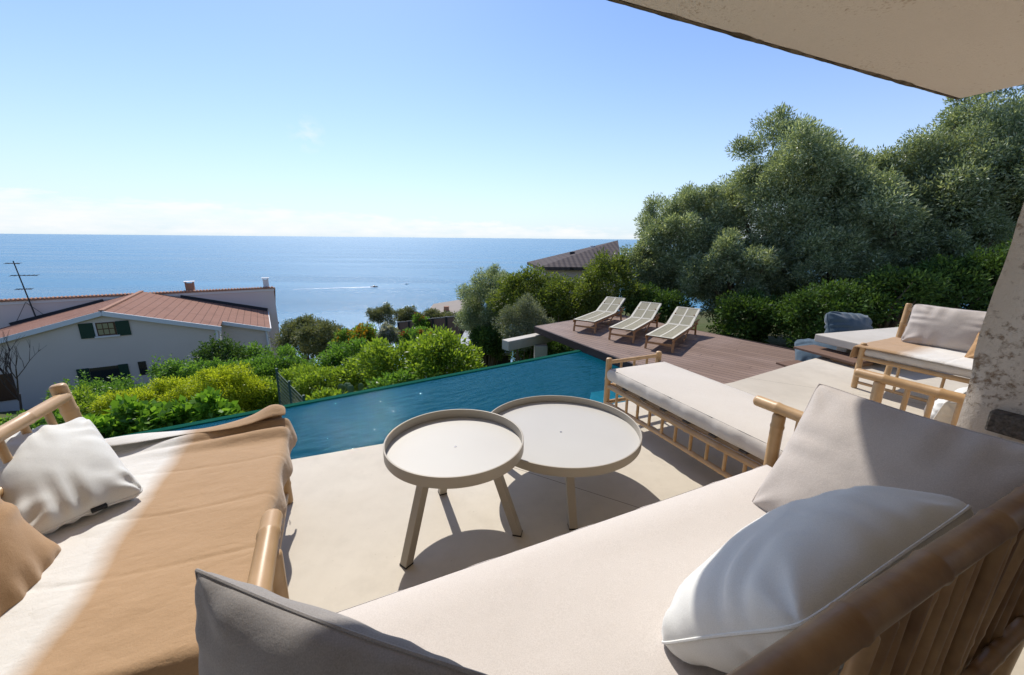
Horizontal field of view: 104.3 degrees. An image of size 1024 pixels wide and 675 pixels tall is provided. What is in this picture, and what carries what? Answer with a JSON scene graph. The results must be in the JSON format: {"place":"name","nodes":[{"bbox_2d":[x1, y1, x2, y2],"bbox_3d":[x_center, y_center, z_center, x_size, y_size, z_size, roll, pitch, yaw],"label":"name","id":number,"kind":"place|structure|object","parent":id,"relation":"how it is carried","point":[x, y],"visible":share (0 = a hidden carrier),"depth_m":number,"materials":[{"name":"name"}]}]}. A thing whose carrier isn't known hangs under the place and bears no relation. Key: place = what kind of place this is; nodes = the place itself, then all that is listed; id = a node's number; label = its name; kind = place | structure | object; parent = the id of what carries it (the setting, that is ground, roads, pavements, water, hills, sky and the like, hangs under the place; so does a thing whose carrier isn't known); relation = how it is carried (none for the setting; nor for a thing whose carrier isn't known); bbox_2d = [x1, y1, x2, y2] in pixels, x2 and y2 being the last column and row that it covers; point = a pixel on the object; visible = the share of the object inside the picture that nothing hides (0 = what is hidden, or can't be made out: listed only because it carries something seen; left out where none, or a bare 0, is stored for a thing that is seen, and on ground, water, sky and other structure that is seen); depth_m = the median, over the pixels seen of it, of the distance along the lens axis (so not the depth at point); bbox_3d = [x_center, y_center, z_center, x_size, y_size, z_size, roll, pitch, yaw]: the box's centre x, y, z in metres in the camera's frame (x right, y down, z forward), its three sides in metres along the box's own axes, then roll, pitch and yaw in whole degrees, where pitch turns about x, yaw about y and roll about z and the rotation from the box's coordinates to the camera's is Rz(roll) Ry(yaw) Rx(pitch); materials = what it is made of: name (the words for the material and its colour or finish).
{"place":"outdoors","nodes":[
{"label":"outdoors","id":0,"kind":"place"},
{"bbox_2d":[165,352,628,459],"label":"pool water","id":1,"kind":"structure","parent":0,"point":[353,421],"depth_m":4.62,"materials":[{"name":"liquid"}]},
{"bbox_2d":[0,311,898,423],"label":"ground","id":2,"kind":"structure","parent":0,"point":[703,323],"depth_m":13.05,"materials":[{"name":"plant"}]},
{"bbox_2d":[0,332,46,410],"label":"bare tree","id":3,"kind":"object","parent":2,"relation":"on","point":[5,372],"visible":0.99,"depth_m":9.47,"materials":[{"name":"brown plant"}]},
{"bbox_2d":[8,397,64,429],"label":"bush","id":4,"kind":"object","parent":2,"relation":"on","point":[58,416],"visible":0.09,"depth_m":6.74,"materials":[{"name":"green plant"}]},
{"bbox_2d":[53,383,109,418],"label":"bush","id":5,"kind":"object","parent":2,"relation":"on","point":[82,403],"visible":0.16,"depth_m":9.24,"materials":[{"name":"green plant"}]},
{"bbox_2d":[40,370,150,399],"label":"bush","id":6,"kind":"object","parent":2,"relation":"on","point":[100,388],"visible":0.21,"depth_m":11.76,"materials":[{"name":"green plant"}]},
{"bbox_2d":[82,413,125,438],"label":"fig bush","id":7,"kind":"object","parent":2,"relation":"on","point":[100,421],"visible":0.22,"depth_m":5.41,"materials":[{"name":"green plant"}]},
{"bbox_2d":[86,386,163,414],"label":"bush","id":8,"kind":"object","parent":2,"relation":"on","point":[101,404],"visible":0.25,"depth_m":8.52,"materials":[{"name":"green plant"}]},
{"bbox_2d":[0,291,271,411],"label":"house","id":9,"kind":"structure","parent":2,"relation":"on","point":[131,334],"depth_m":23.27,"materials":[{"name":"paint"}]},
{"bbox_2d":[0,373,17,400],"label":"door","id":10,"kind":"structure","parent":9,"relation":"in","point":[5,395],"depth_m":21.03,"materials":[{"name":"brown wood"}]},
{"bbox_2d":[4,261,43,321],"bbox_3d":[-32.738,-2.978,26.726,1.644,4.256,0.800,-8,16,-31],"label":"tv antenna","id":11,"kind":"object","parent":9,"relation":"attached to","point":[24,289],"visible":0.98,"depth_m":26.71,"materials":[{"name":"grey metal"}]},
{"bbox_2d":[89,365,120,384],"bbox_3d":[-23.313,2.251,23.115,1.550,1.220,0.055,-8,16,-31],"label":"window","id":12,"kind":"structure","parent":9,"relation":"in","point":[99,372],"depth_m":22.96,"materials":[{"name":"black glass"}]},
{"bbox_2d":[92,322,119,337],"bbox_3d":[-23.019,-0.453,22.579,1.050,0.870,0.150,-8,16,-31],"label":"window","id":13,"kind":"structure","parent":9,"relation":"in","point":[102,329],"depth_m":22.54,"materials":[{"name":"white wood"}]},
{"bbox_2d":[0,277,278,358],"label":"house","id":14,"kind":"structure","parent":2,"relation":"on","point":[263,297],"depth_m":31.10,"materials":[{"name":"ceramic"}]},
{"bbox_2d":[103,393,184,437],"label":"fig bush","id":15,"kind":"object","parent":2,"relation":"on","point":[135,416],"visible":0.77,"depth_m":5.66,"materials":[{"name":"green plant"}]},
{"bbox_2d":[133,375,196,402],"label":"bush","id":16,"kind":"object","parent":2,"relation":"on","point":[167,387],"visible":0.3,"depth_m":8.81,"materials":[{"name":"green plant"}]},
{"bbox_2d":[146,353,200,379],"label":"bush","id":17,"kind":"object","parent":2,"relation":"on","point":[155,368],"visible":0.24,"depth_m":13.98,"materials":[{"name":"green plant"}]},
{"bbox_2d":[150,356,246,393],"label":"bush","id":18,"kind":"object","parent":2,"relation":"on","point":[176,369],"visible":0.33,"depth_m":10.80,"materials":[{"name":"green plant"}]},
{"bbox_2d":[164,385,243,424],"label":"fig bush","id":19,"kind":"object","parent":2,"relation":"on","point":[207,403],"visible":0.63,"depth_m":5.92,"materials":[{"name":"green plant"}]},
{"bbox_2d":[187,332,250,363],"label":"bush","id":20,"kind":"object","parent":2,"relation":"on","point":[226,352],"visible":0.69,"depth_m":14.44,"materials":[{"name":"green plant"}]},
{"bbox_2d":[181,361,270,412],"bbox_3d":[-6.232,1.726,8.833,1.505,2.465,1.431,10,17,34],"label":"bush","id":21,"kind":"object","parent":2,"relation":"on","point":[232,384],"visible":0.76,"depth_m":8.51,"materials":[{"name":"green plant"}]},
{"bbox_2d":[236,340,273,361],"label":"bush","id":22,"kind":"object","parent":2,"relation":"on","point":[255,350],"visible":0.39,"depth_m":15.02,"materials":[{"name":"green plant"}]},
{"bbox_2d":[246,374,294,411],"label":"bush","id":23,"kind":"object","parent":2,"relation":"on","point":[270,397],"visible":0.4,"depth_m":9.06,"materials":[{"name":"green plant"}]},
{"bbox_2d":[237,343,312,385],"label":"bush","id":24,"kind":"object","parent":2,"relation":"on","point":[267,363],"visible":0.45,"depth_m":10.26,"materials":[{"name":"green plant"}]},
{"bbox_2d":[275,368,304,404],"bbox_3d":[-3.524,1.485,6.434,1.288,1.781,0.071,14,19,43],"label":"wire fence","id":25,"kind":"object","parent":2,"relation":"on","point":[289,390],"visible":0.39,"depth_m":6.44,"materials":[{"name":"teal"}]},
{"bbox_2d":[269,313,324,364],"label":"olive tree","id":26,"kind":"object","parent":2,"relation":"on","point":[288,328],"visible":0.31,"depth_m":19.15,"materials":[{"name":"green plant"}]},
{"bbox_2d":[278,362,353,401],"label":"bush","id":27,"kind":"object","parent":2,"relation":"on","point":[308,379],"visible":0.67,"depth_m":8.74,"materials":[{"name":"green plant"}]},
{"bbox_2d":[290,319,347,378],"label":"olive tree","id":28,"kind":"object","parent":2,"relation":"on","point":[317,338],"visible":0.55,"depth_m":17.02,"materials":[{"name":"green plant"}]},
{"bbox_2d":[302,385,347,400],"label":"bush","id":29,"kind":"object","parent":2,"relation":"on","point":[325,392],"visible":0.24,"depth_m":6.40,"materials":[{"name":"green plant"}]},
{"bbox_2d":[308,336,369,376],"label":"bush","id":30,"kind":"object","parent":2,"relation":"on","point":[340,352],"visible":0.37,"depth_m":10.34,"materials":[{"name":"green plant"}]},
{"bbox_2d":[328,321,377,354],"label":"flowering shrub","id":31,"kind":"object","parent":2,"relation":"on","point":[367,332],"visible":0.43,"depth_m":13.18,"materials":[{"name":"green plant"}]},
{"bbox_2d":[333,383,379,393],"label":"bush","id":32,"kind":"object","parent":2,"relation":"on","point":[348,387],"visible":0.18,"depth_m":7.19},
{"bbox_2d":[329,353,391,391],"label":"bush","id":33,"kind":"object","parent":2,"relation":"on","point":[355,381],"visible":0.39,"depth_m":8.85,"materials":[{"name":"green plant"}]},
{"bbox_2d":[364,302,396,344],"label":"olive tree","id":34,"kind":"object","parent":2,"relation":"on","point":[383,313],"visible":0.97,"depth_m":26.17,"materials":[{"name":"green plant"}]},
{"bbox_2d":[375,321,401,349],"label":"flowering shrub","id":35,"kind":"object","parent":2,"relation":"on","point":[389,332],"visible":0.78,"depth_m":12.79,"materials":[{"name":"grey plant"}]},
{"bbox_2d":[353,336,424,383],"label":"citrus tree","id":36,"kind":"object","parent":2,"relation":"on","point":[381,352],"visible":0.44,"depth_m":8.38,"materials":[{"name":"green plant"}]},
{"bbox_2d":[364,368,419,388],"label":"bush","id":37,"kind":"object","parent":2,"relation":"on","point":[388,378],"visible":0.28,"depth_m":7.30,"materials":[{"name":"green plant"}]},
{"bbox_2d":[393,305,416,358],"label":"olive tree","id":38,"kind":"object","parent":2,"relation":"on","point":[402,315],"visible":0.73,"depth_m":27.23,"materials":[{"name":"green plant"}]},
{"bbox_2d":[397,325,432,345],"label":"flowering shrub","id":39,"kind":"object","parent":2,"relation":"on","point":[406,335],"visible":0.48,"depth_m":12.46,"materials":[{"name":"green plant"}]},
{"bbox_2d":[411,312,430,329],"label":"flowering shrub","id":40,"kind":"object","parent":2,"relation":"on","point":[419,319],"visible":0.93,"depth_m":18.20,"materials":[{"name":"green plant"}]},
{"bbox_2d":[397,316,469,344],"bbox_3d":[-3.258,-0.191,17.976,7.380,3.018,0.150,14,19,42],"label":"fence","id":41,"kind":"object","parent":2,"relation":"on","point":[447,321],"visible":0.24,"depth_m":17.74,"materials":[{"name":"grey"}]},
{"bbox_2d":[419,308,448,317],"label":"olive tree","id":42,"kind":"object","parent":2,"relation":"on","point":[433,313],"visible":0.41,"depth_m":26.18,"materials":[{"name":"green plant"}]},
{"bbox_2d":[403,324,486,379],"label":"citrus tree","id":43,"kind":"object","parent":2,"relation":"on","point":[437,353],"visible":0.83,"depth_m":7.75,"materials":[{"name":"green plant"}]},
{"bbox_2d":[424,300,465,375],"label":"house","id":44,"kind":"structure","parent":2,"relation":"on","point":[453,306],"depth_m":36.19,"materials":[{"name":"tile"}]},
{"bbox_2d":[453,262,515,366],"bbox_3d":[-0.754,0.540,13.682,2.388,6.177,2.640,1,14,0],"label":"olive tree","id":45,"kind":"object","parent":2,"relation":"on","point":[475,312],"visible":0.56,"depth_m":12.71,"materials":[{"name":"green plant"}]},
{"bbox_2d":[461,331,511,366],"bbox_3d":[-0.948,1.067,14.698,1.900,1.980,3.200,1,14,0],"label":"parking shelter","id":46,"kind":"object","parent":2,"relation":"on","point":[505,359],"visible":0.11,"depth_m":13.81,"materials":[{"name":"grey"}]},
{"bbox_2d":[465,322,508,365],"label":"bush","id":47,"kind":"object","parent":2,"relation":"on","point":[484,337],"visible":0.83,"depth_m":12.19,"materials":[{"name":"green plant"}]},
{"bbox_2d":[491,293,554,360],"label":"olive bush","id":48,"kind":"object","parent":2,"relation":"on","point":[521,317],"visible":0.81,"depth_m":8.95,"materials":[{"name":"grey plant"}]},
{"bbox_2d":[502,333,553,357],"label":"pergola beam","id":49,"kind":"structure","parent":2,"relation":"on","point":[538,342],"depth_m":7.86,"materials":[{"name":"concrete"}]},
{"bbox_2d":[485,263,571,358],"bbox_3d":[0.468,0.544,12.077,2.590,5.646,2.048,1,14,0],"label":"bush","id":50,"kind":"object","parent":2,"relation":"on","point":[509,291],"visible":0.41,"depth_m":11.26,"materials":[{"name":"green plant"}]},
{"bbox_2d":[508,341,573,361],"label":"bush","id":51,"kind":"object","parent":2,"relation":"on","point":[554,347],"visible":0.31,"depth_m":9.32,"materials":[{"name":"green plant"}]},
{"bbox_2d":[530,274,604,349],"bbox_3d":[1.551,0.339,11.080,2.003,4.223,1.625,-9,17,-32],"label":"bush","id":52,"kind":"object","parent":2,"relation":"on","point":[552,295],"visible":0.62,"depth_m":10.42,"materials":[{"name":"green plant"}]},
{"bbox_2d":[527,240,619,349],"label":"house","id":53,"kind":"structure","parent":2,"relation":"on","point":[571,263],"depth_m":15.95,"materials":[{"name":"brown tile"}]},
{"bbox_2d":[570,247,648,316],"bbox_3d":[2.373,-0.374,10.498,1.941,3.968,1.867,1,14,0],"label":"bush","id":54,"kind":"object","parent":2,"relation":"on","point":[606,271],"visible":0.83,"depth_m":9.87,"materials":[{"name":"green plant"}]},
{"bbox_2d":[619,240,670,310],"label":"olive tree","id":55,"kind":"object","parent":2,"relation":"on","point":[641,268],"visible":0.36,"depth_m":11.21,"materials":[{"name":"green plant"}]},
{"bbox_2d":[622,281,696,322],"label":"shrub","id":56,"kind":"object","parent":2,"relation":"on","point":[669,302],"visible":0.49,"depth_m":9.48,"materials":[{"name":"green plant"}]},
{"bbox_2d":[626,181,748,304],"bbox_3d":[4.620,-2.196,11.459,2.995,4.482,3.136,1,14,0],"label":"olive tree","id":57,"kind":"object","parent":2,"relation":"on","point":[682,220],"visible":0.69,"depth_m":10.47,"materials":[{"name":"green plant"}]},
{"bbox_2d":[672,227,803,335],"bbox_3d":[5.627,-1.269,10.134,3.042,3.063,2.545,-6,15,-23],"label":"olive tree","id":58,"kind":"object","parent":2,"relation":"on","point":[732,260],"visible":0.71,"depth_m":9.50,"materials":[{"name":"green plant"}]},
{"bbox_2d":[705,287,791,343],"bbox_3d":[5.271,-0.373,8.677,1.871,1.411,1.463,1,14,0],"label":"shrub","id":59,"kind":"object","parent":2,"relation":"on","point":[755,325],"visible":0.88,"depth_m":8.57,"materials":[{"name":"green plant"}]},
{"bbox_2d":[704,101,889,252],"bbox_3d":[7.028,-2.937,10.472,3.563,6.223,3.780,-3,15,-16],"label":"olive tree","id":60,"kind":"object","parent":2,"relation":"on","point":[756,191],"visible":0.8,"depth_m":9.37,"materials":[{"name":"green plant"}]},
{"bbox_2d":[767,277,883,348],"bbox_3d":[6.007,-0.375,7.704,1.801,1.610,1.675,1,14,0],"label":"shrub","id":61,"kind":"object","parent":2,"relation":"on","point":[809,308],"visible":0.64,"depth_m":7.51,"materials":[{"name":"green plant"}]},
{"bbox_2d":[756,212,902,305],"bbox_3d":[7.594,-1.401,9.724,3.331,3.326,2.535,1,14,0],"label":"olive tree","id":62,"kind":"object","parent":2,"relation":"on","point":[820,253],"visible":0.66,"depth_m":8.81,"materials":[{"name":"green plant"}]},
{"bbox_2d":[789,144,898,264],"bbox_3d":[8.664,-2.493,10.976,2.641,5.087,2.384,-12,18,-40],"label":"olive tree","id":63,"kind":"object","parent":2,"relation":"on","point":[876,157],"visible":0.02,"depth_m":9.62,"materials":[{"name":"green plant"}]},
{"bbox_2d":[842,262,955,328],"bbox_3d":[7.164,-0.458,7.639,1.987,1.935,1.372,1,14,0],"label":"shrub","id":64,"kind":"object","parent":2,"relation":"on","point":[890,292],"visible":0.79,"depth_m":7.29,"materials":[{"name":"green plant"}]},
{"bbox_2d":[791,131,1011,326],"bbox_3d":[9.150,-2.270,9.964,4.586,5.127,3.934,1,14,0],"label":"olive tree","id":65,"kind":"object","parent":2,"relation":"on","point":[876,185],"visible":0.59,"depth_m":8.68,"materials":[{"name":"green plant"}]},
{"bbox_2d":[866,203,1016,297],"bbox_3d":[10.015,-1.317,9.338,3.261,3.616,2.323,-6,15,-24],"label":"olive tree","id":66,"kind":"object","parent":2,"relation":"on","point":[1007,229],"visible":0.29,"depth_m":8.65,"materials":[{"name":"green plant"}]},
{"bbox_2d":[887,84,1023,253],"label":"olive tree","id":67,"kind":"object","parent":2,"relation":"on","point":[980,121],"visible":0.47,"depth_m":8.50,"materials":[{"name":"green plant"}]},
{"bbox_2d":[908,242,1010,321],"bbox_3d":[8.634,-0.619,7.665,2.370,2.411,1.932,1,14,0],"label":"shrub","id":68,"kind":"object","parent":2,"relation":"on","point":[978,272],"visible":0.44,"depth_m":7.31,"materials":[{"name":"green plant"}]},
{"bbox_2d":[971,235,1011,310],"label":"shrub","id":69,"kind":"object","parent":2,"relation":"on","point":[1003,244],"visible":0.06,"depth_m":7.24,"materials":[{"name":"green plant"}]},
{"bbox_2d":[964,124,1023,242],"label":"olive tree","id":70,"kind":"object","parent":2,"relation":"on","point":[1013,201],"visible":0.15,"depth_m":8.44,"materials":[{"name":"green plant"}]},
{"bbox_2d":[0,234,968,380],"bbox_3d":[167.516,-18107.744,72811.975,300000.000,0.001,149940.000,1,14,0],"label":"sea","id":71,"kind":"structure","parent":0,"point":[298,270],"depth_m":850.45,"materials":[{"name":"liquid"}]},
{"bbox_2d":[0,0,1023,239],"label":"sky","id":72,"kind":"structure","parent":0,"point":[531,119],"materials":[{"name":"blue"}]},
{"bbox_2d":[281,356,1023,674],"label":"terrace","id":73,"kind":"structure","parent":0,"point":[348,512],"depth_m":2.16,"materials":[{"name":"concrete"}]},
{"bbox_2d":[0,383,292,548],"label":"loveseat","id":74,"kind":"object","parent":73,"relation":"on","point":[61,399],"visible":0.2,"depth_m":1.57,"materials":[{"name":"brown wood"}]},
{"bbox_2d":[0,498,60,616],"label":"pillow","id":75,"kind":"object","parent":74,"relation":"on","point":[29,553],"visible":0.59,"depth_m":1.12,"materials":[{"name":"fabric"}]},
{"bbox_2d":[0,404,296,674],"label":"throw","id":76,"kind":"object","parent":74,"relation":"on","point":[111,591],"visible":0.74,"depth_m":1.24,"materials":[{"name":"fabric"}]},
{"bbox_2d":[0,417,142,534],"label":"pillow","id":77,"kind":"object","parent":76,"relation":"on","point":[53,478],"visible":0.85,"depth_m":1.39,"materials":[{"name":"white fabric"}]},
{"bbox_2d":[383,409,523,569],"bbox_3d":[-0.272,0.707,1.947,0.654,0.480,0.653,1,14,0],"label":"tray table","id":78,"kind":"object","parent":73,"relation":"on","point":[442,451],"visible":1,"depth_m":1.87,"materials":[{"name":"beige paint"}]},
{"bbox_2d":[492,395,641,529],"bbox_3d":[0.282,0.677,2.335,0.891,0.360,0.891,1,14,0],"label":"tray table","id":79,"kind":"object","parent":73,"relation":"on","point":[569,438],"visible":0.88,"depth_m":2.24,"materials":[{"name":"beige paint"}]},
{"bbox_2d":[247,395,1023,674],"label":"daybed","id":80,"kind":"object","parent":73,"relation":"on","point":[595,599],"visible":0.67,"depth_m":0.99,"materials":[{"name":"fabric"}]},
{"bbox_2d":[195,568,486,674],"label":"pillow","id":81,"kind":"object","parent":80,"relation":"on","point":[242,628],"visible":1,"depth_m":0.67,"materials":[{"name":"beige fabric"}]},
{"bbox_2d":[661,485,973,672],"bbox_3d":[0.698,0.560,0.933,0.648,0.422,0.379,-5,15,-21],"label":"pillow","id":82,"kind":"object","parent":80,"relation":"on","point":[753,589],"visible":0.77,"depth_m":0.81,"materials":[{"name":"white fabric"}]},
{"bbox_2d":[752,383,1023,514],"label":"pillow","id":83,"kind":"object","parent":80,"relation":"on","point":[840,439],"visible":0.56,"depth_m":1.24,"materials":[{"name":"beige fabric"}]},
{"bbox_2d":[603,351,795,477],"bbox_3d":[1.310,0.553,2.581,0.589,0.500,1.602,-6,15,-23],"label":"bench","id":84,"kind":"object","parent":73,"relation":"on","point":[737,420],"visible":0.63,"depth_m":2.50,"materials":[{"name":"fabric"}]},
{"bbox_2d":[776,345,872,366],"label":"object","id":85,"kind":"structure","parent":73,"relation":"on","point":[838,356],"depth_m":4.89,"materials":[{"name":"brown wood"}]},
{"bbox_2d":[814,326,909,367],"bbox_3d":[4.904,0.123,4.994,1.900,0.270,0.860,-4,15,-17],"label":"slab table","id":86,"kind":"object","parent":73,"relation":"on","point":[847,341],"visible":0.22,"depth_m":4.98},
{"bbox_2d":[854,368,965,425],"bbox_3d":[3.104,0.423,2.375,2.060,0.886,0.958,-6,15,-24],"label":"daybed","id":87,"kind":"object","parent":73,"relation":"on","point":[882,381],"visible":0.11,"depth_m":2.13,"materials":[{"name":"brown wood"}]},
{"bbox_2d":[930,387,967,423],"bbox_3d":[2.656,0.453,2.414,0.472,0.323,0.155,-6,15,-25],"label":"pillow","id":88,"kind":"object","parent":87,"relation":"on","point":[943,410],"visible":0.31,"depth_m":2.29,"materials":[{"name":"white fabric"}]},
{"bbox_2d":[851,303,971,401],"bbox_3d":[3.980,0.201,3.492,0.816,0.794,1.228,-6,16,-26],"label":"loveseat","id":89,"kind":"object","parent":73,"relation":"on","point":[878,357],"visible":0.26,"depth_m":3.61,"materials":[{"name":"brown wood"}]},
{"bbox_2d":[850,337,972,369],"bbox_3d":[3.928,0.231,3.476,0.754,0.147,1.325,-6,16,-26],"label":"throw","id":90,"kind":"object","parent":89,"relation":"on","point":[898,346],"visible":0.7,"depth_m":3.61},
{"bbox_2d":[901,304,985,351],"bbox_3d":[4.082,-0.079,3.687,0.201,0.378,0.644,-6,16,-26],"label":"pillow","id":91,"kind":"object","parent":90,"relation":"on","point":[946,328],"visible":0.71,"depth_m":3.69,"materials":[{"name":"beige fabric"}]},
{"bbox_2d":[964,332,979,358],"bbox_3d":[4.096,0.115,3.282,0.229,0.259,0.433,-7,16,-27],"label":"pillow","id":92,"kind":"object","parent":90,"relation":"on","point":[970,353],"visible":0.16,"depth_m":3.43,"materials":[{"name":"fabric"}]},
{"bbox_2d":[956,203,1023,443],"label":"pillar","id":93,"kind":"structure","parent":73,"relation":"on","point":[996,381],"depth_m":1.57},
{"bbox_2d":[985,409,1023,440],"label":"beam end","id":94,"kind":"structure","parent":93,"relation":"attached to","point":[1005,423],"depth_m":1.54,"materials":[{"name":"brown wood"}]},
{"bbox_2d":[536,314,794,383],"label":"deck","id":95,"kind":"structure","parent":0,"point":[721,359],"depth_m":6.35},
{"bbox_2d":[573,297,625,333],"bbox_3d":[1.814,-0.490,8.113,0.470,0.458,1.775,9,17,32],"label":"sun lounger","id":96,"kind":"object","parent":95,"relation":"on","point":[608,307],"visible":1,"depth_m":8.25,"materials":[{"name":"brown wood"}]},
{"bbox_2d":[608,301,661,342],"bbox_3d":[2.341,-0.320,7.454,0.470,0.458,1.775,10,17,33],"label":"sun lounger","id":97,"kind":"object","parent":95,"relation":"on","point":[643,315],"visible":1,"depth_m":7.57,"materials":[{"name":"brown wood"}]},
{"bbox_2d":[534,315,794,366],"bbox_3d":[2.590,0.103,6.966,3.079,0.122,4.608,-7,16,-29],"label":"deck edge board","id":98,"kind":"object","parent":95,"relation":"attached to","point":[596,353],"visible":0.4,"depth_m":6.73,"materials":[{"name":"brown"}]},
{"bbox_2d":[644,306,700,352],"bbox_3d":[2.820,-0.178,6.901,0.470,0.458,1.775,11,17,35],"label":"sun lounger","id":99,"kind":"object","parent":95,"relation":"on","point":[681,321],"visible":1,"depth_m":7.00,"materials":[{"name":"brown wood"}]},
{"bbox_2d":[794,338,836,361],"bbox_3d":[4.319,0.234,5.520,0.663,0.411,0.460,8,16,28],"label":"bean bag","id":100,"kind":"object","parent":95,"relation":"on","point":[800,355],"visible":0.27,"depth_m":5.54,"materials":[{"name":"blue fabric"}]},
{"bbox_2d":[824,312,872,332],"bbox_3d":[4.986,-0.115,5.882,0.818,0.540,0.388,-3,14,-13],"label":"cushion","id":101,"kind":"object","parent":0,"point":[839,321],"visible":0.53,"depth_m":5.75,"materials":[{"name":"blue fabric"}]},
{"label":"pool basin","id":102,"kind":"structure","parent":0,"visible":0},
{"bbox_2d":[105,350,581,438],"bbox_3d":[-2.509,2.106,4.701,9.630,2.792,0.090,-8,17,-32],"label":"pool rim","id":103,"kind":"object","parent":102,"relation":"attached to","point":[185,425],"visible":0.05,"depth_m":4.68,"materials":[{"name":"tile"}]},
{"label":"wall","id":104,"kind":"structure","parent":0,"visible":0},
{"bbox_2d":[607,0,1023,99],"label":"roof overhang","id":105,"kind":"object","parent":104,"relation":"on","point":[955,49],"visible":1,"depth_m":2.93,"materials":[{"name":"paint"}]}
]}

